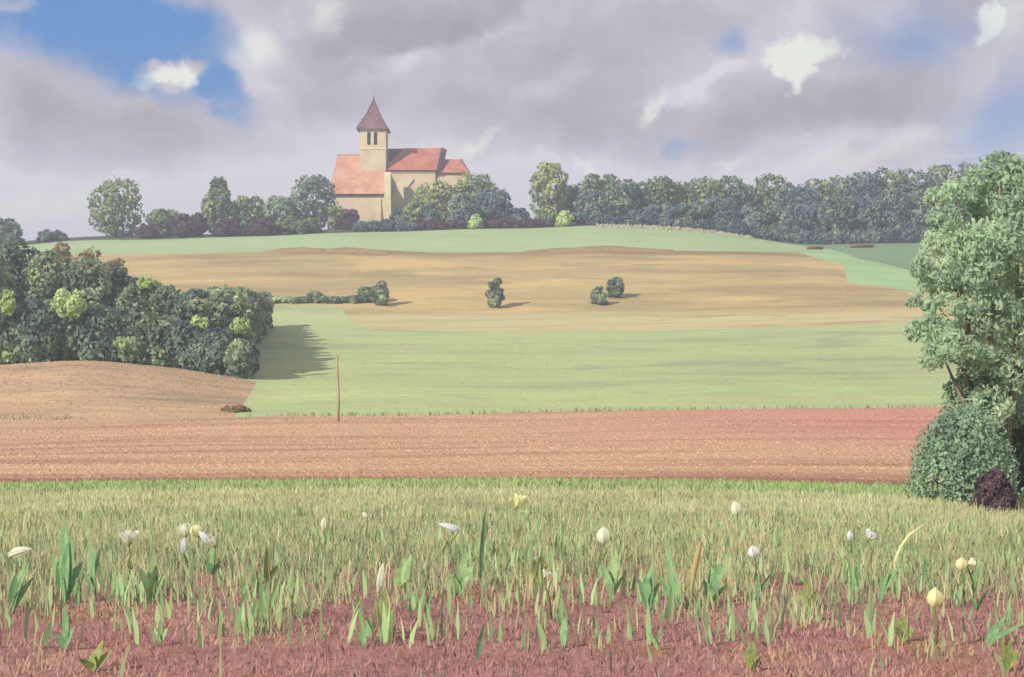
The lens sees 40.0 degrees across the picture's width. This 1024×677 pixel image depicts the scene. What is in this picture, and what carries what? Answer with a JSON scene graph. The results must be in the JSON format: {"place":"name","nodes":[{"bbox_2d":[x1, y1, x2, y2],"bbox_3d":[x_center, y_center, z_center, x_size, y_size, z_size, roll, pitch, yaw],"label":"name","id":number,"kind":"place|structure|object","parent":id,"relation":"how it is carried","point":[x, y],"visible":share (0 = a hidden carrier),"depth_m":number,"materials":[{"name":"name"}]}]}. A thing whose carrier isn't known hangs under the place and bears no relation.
{"place":"outdoors","nodes":[
{"label":"outdoors","id":0,"kind":"place"},
{"bbox_2d":[0,360,255,420],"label":"stubble field","id":1,"kind":"structure","parent":0,"point":[120,400],"depth_m":94.94,"materials":[{"name":"brown soil"}]},
{"bbox_2d":[4,226,857,258],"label":"hilltop field","id":2,"kind":"structure","parent":0,"point":[479,240],"depth_m":251.75,"materials":[{"name":"green plant"}]},
{"bbox_2d":[15,224,905,245],"bbox_3d":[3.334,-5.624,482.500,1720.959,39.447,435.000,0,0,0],"label":"hilltop","id":3,"kind":"object","parent":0,"point":[125,237],"visible":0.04,"depth_m":267.85,"materials":[{"name":"green plant"}]},
{"bbox_2d":[0,217,26,244],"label":"tree","id":4,"kind":"object","parent":3,"relation":"on","point":[11,230],"visible":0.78,"depth_m":266.59,"materials":[{"name":"green plant"}]},
{"bbox_2d":[86,175,144,236],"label":"broadleaf tree","id":5,"kind":"object","parent":3,"relation":"on","point":[108,219],"visible":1,"depth_m":274.37,"materials":[{"name":"green plant"}]},
{"bbox_2d":[145,208,178,236],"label":"bush","id":6,"kind":"object","parent":3,"relation":"on","point":[159,219],"visible":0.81,"depth_m":273.77,"materials":[{"name":"green plant"}]},
{"bbox_2d":[170,212,207,236],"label":"bush","id":7,"kind":"object","parent":3,"relation":"on","point":[186,225],"visible":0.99,"depth_m":268.44,"materials":[{"name":"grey plant"}]},
{"bbox_2d":[200,176,239,232],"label":"pointed tree","id":8,"kind":"object","parent":3,"relation":"on","point":[222,209],"visible":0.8,"depth_m":276.53,"materials":[{"name":"green plant"}]},
{"bbox_2d":[211,219,242,236],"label":"bush","id":9,"kind":"object","parent":3,"relation":"on","point":[224,227],"visible":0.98,"depth_m":266.26,"materials":[{"name":"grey plant"}]},
{"bbox_2d":[229,195,271,233],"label":"bush","id":10,"kind":"object","parent":3,"relation":"on","point":[249,211],"visible":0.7,"depth_m":277.64,"materials":[{"name":"green plant"}]},
{"bbox_2d":[242,218,281,235],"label":"bush","id":11,"kind":"object","parent":3,"relation":"on","point":[263,226],"visible":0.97,"depth_m":266.21,"materials":[{"name":"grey plant"}]},
{"bbox_2d":[260,195,304,231],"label":"bush","id":12,"kind":"object","parent":3,"relation":"on","point":[275,204],"visible":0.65,"depth_m":278.63,"materials":[{"name":"green plant"}]},
{"bbox_2d":[277,215,323,233],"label":"bush","id":13,"kind":"object","parent":3,"relation":"on","point":[290,224],"visible":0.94,"depth_m":268.54,"materials":[{"name":"green plant"}]},
{"bbox_2d":[290,174,339,227],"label":"round tree","id":14,"kind":"object","parent":3,"relation":"on","point":[304,191],"visible":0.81,"depth_m":282.01,"materials":[{"name":"green plant"}]},
{"bbox_2d":[334,209,359,229],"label":"bush","id":15,"kind":"object","parent":3,"relation":"on","point":[342,222],"visible":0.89,"depth_m":274.78,"materials":[{"name":"grey plant"}]},
{"bbox_2d":[352,219,420,231],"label":"hedge","id":16,"kind":"object","parent":3,"relation":"on","point":[381,225],"visible":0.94,"depth_m":267.13,"materials":[{"name":"green plant"}]},
{"bbox_2d":[328,96,469,226],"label":"church","id":17,"kind":"structure","parent":3,"relation":"on","point":[376,178],"depth_m":299.85,"materials":[{"name":"paint"}]},
{"bbox_2d":[411,177,458,222],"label":"broadleaf tree","id":18,"kind":"object","parent":3,"relation":"on","point":[432,193],"visible":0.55,"depth_m":276.88,"materials":[{"name":"green plant"}]},
{"bbox_2d":[446,192,476,227],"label":"bush","id":19,"kind":"object","parent":3,"relation":"on","point":[463,206],"visible":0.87,"depth_m":268.13,"materials":[{"name":"green plant"}]},
{"bbox_2d":[450,171,498,218],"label":"broadleaf tree","id":20,"kind":"object","parent":3,"relation":"on","point":[472,187],"visible":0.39,"depth_m":281.67,"materials":[{"name":"green plant"}]},
{"bbox_2d":[474,188,513,224],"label":"broadleaf tree","id":21,"kind":"object","parent":3,"relation":"on","point":[496,205],"visible":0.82,"depth_m":274.00,"materials":[{"name":"green plant"}]},
{"bbox_2d":[405,217,585,229],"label":"hedge","id":22,"kind":"object","parent":3,"relation":"on","point":[435,224],"visible":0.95,"depth_m":267.59,"materials":[{"name":"green plant"}]},
{"bbox_2d":[528,161,572,217],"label":"oval tree","id":23,"kind":"object","parent":3,"relation":"on","point":[547,179],"visible":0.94,"depth_m":282.57,"materials":[{"name":"green plant"}]},
{"bbox_2d":[572,189,611,222],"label":"woodland tree","id":24,"kind":"object","parent":3,"relation":"on","point":[591,202],"visible":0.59,"depth_m":270.87,"materials":[{"name":"green plant"}]},
{"bbox_2d":[578,173,620,212],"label":"woodland tree","id":25,"kind":"object","parent":3,"relation":"on","point":[596,183],"visible":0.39,"depth_m":279.61,"materials":[{"name":"green plant"}]},
{"bbox_2d":[596,191,633,221],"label":"woodland tree","id":26,"kind":"object","parent":3,"relation":"on","point":[615,203],"visible":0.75,"depth_m":268.61,"materials":[{"name":"green plant"}]},
{"bbox_2d":[604,176,639,206],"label":"woodland tree","id":27,"kind":"object","parent":3,"relation":"on","point":[628,185],"visible":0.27,"depth_m":281.56,"materials":[{"name":"green plant"}]},
{"bbox_2d":[640,176,681,208],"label":"woodland tree","id":28,"kind":"object","parent":3,"relation":"on","point":[659,184],"visible":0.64,"depth_m":281.17,"materials":[{"name":"green plant"}]},
{"bbox_2d":[649,202,682,225],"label":"woodland tree","id":29,"kind":"object","parent":3,"relation":"on","point":[667,209],"visible":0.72,"depth_m":268.18,"materials":[{"name":"green plant"}]},
{"bbox_2d":[572,210,768,238],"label":"undergrowth","id":30,"kind":"object","parent":3,"relation":"on","point":[684,222],"visible":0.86,"depth_m":267.86,"materials":[{"name":"green plant"}]},
{"bbox_2d":[678,202,711,221],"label":"woodland tree","id":31,"kind":"object","parent":3,"relation":"on","point":[691,211],"visible":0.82,"depth_m":268.19,"materials":[{"name":"green plant"}]},
{"bbox_2d":[679,176,731,205],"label":"woodland tree","id":32,"kind":"object","parent":3,"relation":"on","point":[698,196],"visible":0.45,"depth_m":280.08,"materials":[{"name":"green plant"}]},
{"bbox_2d":[697,196,737,221],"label":"woodland tree","id":33,"kind":"object","parent":3,"relation":"on","point":[719,208],"visible":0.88,"depth_m":268.71,"materials":[{"name":"green plant"}]},
{"bbox_2d":[716,175,757,224],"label":"woodland tree","id":34,"kind":"object","parent":3,"relation":"on","point":[738,190],"visible":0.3,"depth_m":284.33,"materials":[{"name":"green plant"}]},
{"bbox_2d":[727,205,762,231],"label":"woodland tree","id":35,"kind":"object","parent":3,"relation":"on","point":[744,211],"visible":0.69,"depth_m":268.75,"materials":[{"name":"green plant"}]},
{"bbox_2d":[745,206,784,228],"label":"woodland tree","id":36,"kind":"object","parent":3,"relation":"on","point":[769,218],"visible":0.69,"depth_m":269.77,"materials":[{"name":"green plant"}]},
{"bbox_2d":[750,173,798,233],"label":"woodland tree","id":37,"kind":"object","parent":3,"relation":"on","point":[766,190],"visible":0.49,"depth_m":284.88,"materials":[{"name":"green plant"}]},
{"bbox_2d":[774,205,811,238],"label":"woodland tree","id":38,"kind":"object","parent":3,"relation":"on","point":[790,215],"visible":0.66,"depth_m":269.73,"materials":[{"name":"green plant"}]},
{"bbox_2d":[771,183,823,233],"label":"woodland tree","id":39,"kind":"object","parent":3,"relation":"on","point":[796,198],"visible":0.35,"depth_m":280.64,"materials":[{"name":"green plant"}]},
{"bbox_2d":[798,201,839,240],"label":"woodland tree","id":40,"kind":"object","parent":3,"relation":"on","point":[816,217],"visible":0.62,"depth_m":270.91,"materials":[{"name":"green plant"}]},
{"bbox_2d":[799,178,840,227],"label":"woodland tree","id":41,"kind":"object","parent":3,"relation":"on","point":[826,191],"visible":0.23,"depth_m":285.04,"materials":[{"name":"green plant"}]},
{"bbox_2d":[821,195,859,230],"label":"woodland tree","id":42,"kind":"object","parent":3,"relation":"on","point":[844,221],"visible":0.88,"depth_m":270.27,"materials":[{"name":"green plant"}]},
{"bbox_2d":[828,175,864,235],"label":"woodland tree","id":43,"kind":"object","parent":3,"relation":"on","point":[843,182],"visible":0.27,"depth_m":288.30,"materials":[{"name":"green plant"}]},
{"bbox_2d":[748,219,973,243],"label":"undergrowth","id":44,"kind":"object","parent":3,"relation":"on","point":[878,234],"visible":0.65,"depth_m":267.95,"materials":[{"name":"green plant"}]},
{"bbox_2d":[845,171,889,232],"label":"woodland tree","id":45,"kind":"object","parent":3,"relation":"on","point":[863,186],"visible":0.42,"depth_m":286.29,"materials":[{"name":"green plant"}]},
{"bbox_2d":[849,194,887,239],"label":"woodland tree","id":46,"kind":"object","parent":3,"relation":"on","point":[865,204],"visible":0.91,"depth_m":269.94,"materials":[{"name":"green plant"}]},
{"bbox_2d":[870,167,912,226],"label":"woodland tree","id":47,"kind":"object","parent":3,"relation":"on","point":[889,174],"visible":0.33,"depth_m":287.59,"materials":[{"name":"green plant"}]},
{"bbox_2d":[876,188,913,241],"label":"woodland tree","id":48,"kind":"object","parent":3,"relation":"on","point":[891,207],"visible":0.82,"depth_m":269.97,"materials":[{"name":"green plant"}]},
{"bbox_2d":[892,168,940,237],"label":"woodland tree","id":49,"kind":"object","parent":3,"relation":"on","point":[910,182],"visible":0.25,"depth_m":286.90,"materials":[{"name":"green plant"}]},
{"bbox_2d":[900,189,939,240],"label":"woodland tree","id":50,"kind":"object","parent":3,"relation":"on","point":[917,212],"visible":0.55,"depth_m":270.83,"materials":[{"name":"green plant"}]},
{"bbox_2d":[918,164,966,221],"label":"woodland tree","id":51,"kind":"object","parent":3,"relation":"on","point":[946,168],"visible":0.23,"depth_m":286.50,"materials":[{"name":"green plant"}]},
{"bbox_2d":[4,247,978,331],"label":"golden field","id":52,"kind":"structure","parent":0,"point":[674,290],"depth_m":208.78,"materials":[{"name":"yellow plant"}]},
{"bbox_2d":[259,285,375,303],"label":"hedge","id":53,"kind":"object","parent":52,"relation":"on","point":[365,294],"visible":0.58,"depth_m":196.40,"materials":[{"name":"green plant"}]},
{"bbox_2d":[485,277,504,307],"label":"field bush","id":54,"kind":"object","parent":52,"relation":"on","point":[496,297],"visible":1,"depth_m":191.87,"materials":[{"name":"green plant"}]},
{"bbox_2d":[526,246,673,252],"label":"earth bank","id":55,"kind":"structure","parent":52,"relation":"on","point":[609,248],"depth_m":239.66,"materials":[{"name":"brown soil"}]},
{"bbox_2d":[4,305,1006,417],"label":"green field","id":56,"kind":"structure","parent":0,"point":[318,330],"depth_m":116.45,"materials":[{"name":"green plant"}]},
{"bbox_2d":[0,250,18,348],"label":"woodland tree","id":57,"kind":"object","parent":56,"relation":"on","point":[11,277],"visible":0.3,"depth_m":122.43,"materials":[{"name":"green plant"}]},
{"bbox_2d":[0,299,33,364],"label":"woodland bush","id":58,"kind":"object","parent":56,"relation":"on","point":[7,356],"visible":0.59,"depth_m":109.53,"materials":[{"name":"green plant"}]},
{"bbox_2d":[0,239,46,349],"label":"woodland tree","id":59,"kind":"object","parent":56,"relation":"on","point":[17,267],"visible":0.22,"depth_m":126.82,"materials":[{"name":"green plant"}]},
{"bbox_2d":[7,298,66,363],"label":"woodland bush","id":60,"kind":"object","parent":56,"relation":"on","point":[35,311],"visible":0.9,"depth_m":109.52,"materials":[{"name":"green plant"}]},
{"bbox_2d":[16,250,82,354],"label":"woodland tree","id":61,"kind":"object","parent":56,"relation":"on","point":[44,288],"visible":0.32,"depth_m":122.49,"materials":[{"name":"green plant"}]},
{"bbox_2d":[49,288,86,360],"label":"pale bush","id":62,"kind":"object","parent":56,"relation":"on","point":[67,308],"visible":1,"depth_m":108.77,"materials":[{"name":"green plant"}]},
{"bbox_2d":[45,308,97,360],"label":"woodland bush","id":63,"kind":"object","parent":56,"relation":"on","point":[68,345],"visible":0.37,"depth_m":110.32,"materials":[{"name":"green plant"}]},
{"bbox_2d":[58,256,117,337],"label":"woodland tree","id":64,"kind":"object","parent":56,"relation":"on","point":[95,290],"visible":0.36,"depth_m":120.96,"materials":[{"name":"green plant"}]},
{"bbox_2d":[72,303,127,361],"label":"woodland bush","id":65,"kind":"object","parent":56,"relation":"on","point":[102,320],"visible":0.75,"depth_m":109.51,"materials":[{"name":"green plant"}]},
{"bbox_2d":[83,264,141,311],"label":"woodland tree","id":66,"kind":"object","parent":56,"relation":"on","point":[120,283],"visible":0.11,"depth_m":122.88,"materials":[{"name":"green plant"}]},
{"bbox_2d":[111,310,164,364],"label":"woodland bush","id":67,"kind":"object","parent":56,"relation":"on","point":[133,324],"visible":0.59,"depth_m":109.60,"materials":[{"name":"green plant"}]},
{"bbox_2d":[113,276,172,316],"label":"woodland tree","id":68,"kind":"object","parent":56,"relation":"on","point":[132,296],"visible":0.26,"depth_m":120.54,"materials":[{"name":"green plant"}]},
{"bbox_2d":[138,315,185,366],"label":"woodland bush","id":69,"kind":"object","parent":56,"relation":"on","point":[163,324],"visible":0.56,"depth_m":109.41,"materials":[{"name":"green plant"}]},
{"bbox_2d":[149,284,186,316],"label":"woodland tree","id":70,"kind":"object","parent":56,"relation":"on","point":[165,295],"visible":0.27,"depth_m":119.58,"materials":[{"name":"green plant"}]},
{"bbox_2d":[164,319,210,370],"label":"woodland bush","id":71,"kind":"object","parent":56,"relation":"on","point":[183,356],"visible":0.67,"depth_m":108.56,"materials":[{"name":"green plant"}]},
{"bbox_2d":[171,288,211,317],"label":"woodland tree","id":72,"kind":"object","parent":56,"relation":"on","point":[184,298],"visible":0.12,"depth_m":116.87,"materials":[{"name":"green plant"}]},
{"bbox_2d":[177,296,237,369],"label":"woodland tree","id":73,"kind":"object","parent":56,"relation":"on","point":[200,307],"visible":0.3,"depth_m":110.74,"materials":[{"name":"green plant"}]},
{"bbox_2d":[191,326,240,374],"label":"woodland bush","id":74,"kind":"object","parent":56,"relation":"on","point":[213,342],"visible":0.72,"depth_m":107.80,"materials":[{"name":"green plant"}]},
{"bbox_2d":[204,287,250,309],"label":"woodland tree","id":75,"kind":"object","parent":56,"relation":"on","point":[239,298],"visible":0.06,"depth_m":123.84,"materials":[{"name":"green plant"}]},
{"bbox_2d":[222,303,258,349],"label":"woodland tree","id":76,"kind":"object","parent":56,"relation":"on","point":[240,313],"visible":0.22,"depth_m":113.41,"materials":[{"name":"green plant"}]},
{"bbox_2d":[222,338,259,378],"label":"woodland bush","id":77,"kind":"object","parent":56,"relation":"on","point":[241,357],"visible":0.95,"depth_m":107.06,"materials":[{"name":"green plant"}]},
{"bbox_2d":[232,403,942,416],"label":"verge grass","id":78,"kind":"structure","parent":56,"relation":"on","point":[399,414],"depth_m":86.36,"materials":[{"name":"green plant"}]},
{"bbox_2d":[0,407,1023,492],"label":"ploughed field","id":79,"kind":"structure","parent":0,"point":[508,469],"depth_m":53.12,"materials":[{"name":"soil"}]},
{"bbox_2d":[938,365,1021,491],"bbox_3d":[11.037,2.369,33.482,2.008,3.566,1.956,0,0,-39],"label":"elder bush","id":80,"kind":"object","parent":79,"relation":"on","point":[954,399],"visible":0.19,"depth_m":33.24,"materials":[{"name":"green plant"}]},
{"bbox_2d":[990,354,1023,492],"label":"dark tree","id":81,"kind":"object","parent":79,"relation":"on","point":[1017,435],"visible":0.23,"depth_m":34.55,"materials":[{"name":"green plant"}]},
{"bbox_2d":[0,477,1023,676],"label":"meadow","id":82,"kind":"structure","parent":0,"point":[644,656],"depth_m":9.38,"materials":[{"name":"plant"}]},
{"bbox_2d":[7,563,32,611],"bbox_3d":[-3.820,1.935,10.912,0.201,0.384,0.062,0,0,0],"label":"leafy plant","id":83,"kind":"object","parent":82,"relation":"on","point":[16,591],"visible":0.81,"depth_m":10.91,"materials":[{"name":"green plant"}]},
{"bbox_2d":[51,520,81,602],"bbox_3d":[-3.667,1.828,11.524,0.267,0.680,0.092,0,0,6],"label":"leafy plant","id":84,"kind":"object","parent":82,"relation":"on","point":[66,574],"visible":0.9,"depth_m":11.50,"materials":[{"name":"green plant"}]},
{"bbox_2d":[83,535,99,594],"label":"leafy plant","id":85,"kind":"object","parent":82,"relation":"on","point":[94,571],"visible":0.8,"depth_m":12.09,"materials":[{"name":"green plant"}]},
{"bbox_2d":[79,640,111,671],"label":"leafy plant","id":86,"kind":"object","parent":82,"relation":"on","point":[96,659],"visible":1,"depth_m":8.21,"materials":[{"name":"green plant"}]},
{"bbox_2d":[138,548,163,603],"bbox_3d":[-2.942,1.942,11.483,0.200,0.449,0.089,0,0,0],"label":"leafy plant","id":87,"kind":"object","parent":82,"relation":"on","point":[149,579],"visible":0.97,"depth_m":11.49,"materials":[{"name":"green plant"}]},
{"bbox_2d":[394,555,417,588],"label":"leafy plant","id":88,"kind":"object","parent":82,"relation":"on","point":[401,572],"visible":0.81,"depth_m":12.40,"materials":[{"name":"green plant"}]},
{"bbox_2d":[447,552,474,595],"bbox_3d":[-0.435,2.013,12.019,0.241,0.370,0.058,0,0,-24],"label":"leafy plant","id":89,"kind":"object","parent":82,"relation":"on","point":[462,573],"visible":0.89,"depth_m":12.02,"materials":[{"name":"green plant"}]},
{"bbox_2d":[601,550,622,597],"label":"leafy plant","id":90,"kind":"object","parent":82,"relation":"on","point":[609,574],"visible":0.76,"depth_m":11.79,"materials":[{"name":"green plant"}]},
{"bbox_2d":[637,563,659,611],"bbox_3d":[1.057,1.933,10.888,0.176,0.384,0.060,0,0,0],"label":"leafy plant","id":91,"kind":"object","parent":82,"relation":"on","point":[646,589],"visible":0.81,"depth_m":10.89,"materials":[{"name":"green plant"}]},
{"bbox_2d":[659,540,677,609],"bbox_3d":[1.216,1.844,10.911,0.142,0.565,0.051,0,0,10],"label":"leafy plant","id":92,"kind":"object","parent":82,"relation":"on","point":[673,581],"visible":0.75,"depth_m":10.90,"materials":[{"name":"green plant"}]},
{"bbox_2d":[703,564,727,603],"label":"leafy plant","id":93,"kind":"object","parent":82,"relation":"on","point":[713,577],"visible":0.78,"depth_m":11.50,"materials":[{"name":"green plant"}]},
{"bbox_2d":[902,147,1023,470],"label":"willow tree","id":94,"kind":"object","parent":82,"relation":"on","point":[992,313],"visible":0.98,"depth_m":32.45,"materials":[{"name":"green plant"}]},
{"bbox_2d":[903,404,1023,506],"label":"round bush","id":95,"kind":"object","parent":82,"relation":"on","point":[987,442],"visible":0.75,"depth_m":30.77,"materials":[{"name":"green plant"}]},
{"bbox_2d":[969,469,1018,511],"bbox_3d":[10.163,3.383,29.559,1.046,1.310,0.969,0,0,0],"label":"plum bush","id":96,"kind":"object","parent":82,"relation":"on","point":[994,489],"visible":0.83,"depth_m":29.35,"materials":[{"name":"purple plant"}]},
{"bbox_2d":[994,638,1017,671],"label":"leafy plant","id":97,"kind":"object","parent":82,"relation":"on","point":[1008,658],"visible":0.92,"depth_m":8.21,"materials":[{"name":"green plant"}]},
{"bbox_2d":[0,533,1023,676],"bbox_3d":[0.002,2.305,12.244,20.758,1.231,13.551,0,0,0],"label":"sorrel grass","id":98,"kind":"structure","parent":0,"point":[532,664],"depth_m":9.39,"materials":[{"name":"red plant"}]},
{"bbox_2d":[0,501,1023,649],"bbox_3d":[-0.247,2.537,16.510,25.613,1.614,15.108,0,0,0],"label":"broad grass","id":99,"kind":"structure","parent":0,"point":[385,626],"depth_m":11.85,"materials":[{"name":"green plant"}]},
{"bbox_2d":[0,474,1023,503],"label":"fringe grass","id":100,"kind":"structure","parent":0,"point":[525,481],"depth_m":32.45,"materials":[{"name":"green plant"}]},
{"bbox_2d":[0,0,1023,240],"label":"sky","id":101,"kind":"structure","parent":0,"point":[169,97],"materials":[{"name":"grey"}]},
{"bbox_2d":[596,223,752,237],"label":"dry grass","id":102,"kind":"structure","parent":0,"point":[644,226],"depth_m":262.09,"materials":[{"name":"beige plant"}]},
{"bbox_2d":[781,242,977,282],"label":"pasture","id":103,"kind":"structure","parent":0,"point":[900,255],"depth_m":249.46,"materials":[{"name":"green plant"}]},
{"bbox_2d":[800,252,978,293],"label":"bright green field","id":104,"kind":"structure","parent":0,"point":[861,271],"depth_m":222.08,"materials":[{"name":"green plant"}]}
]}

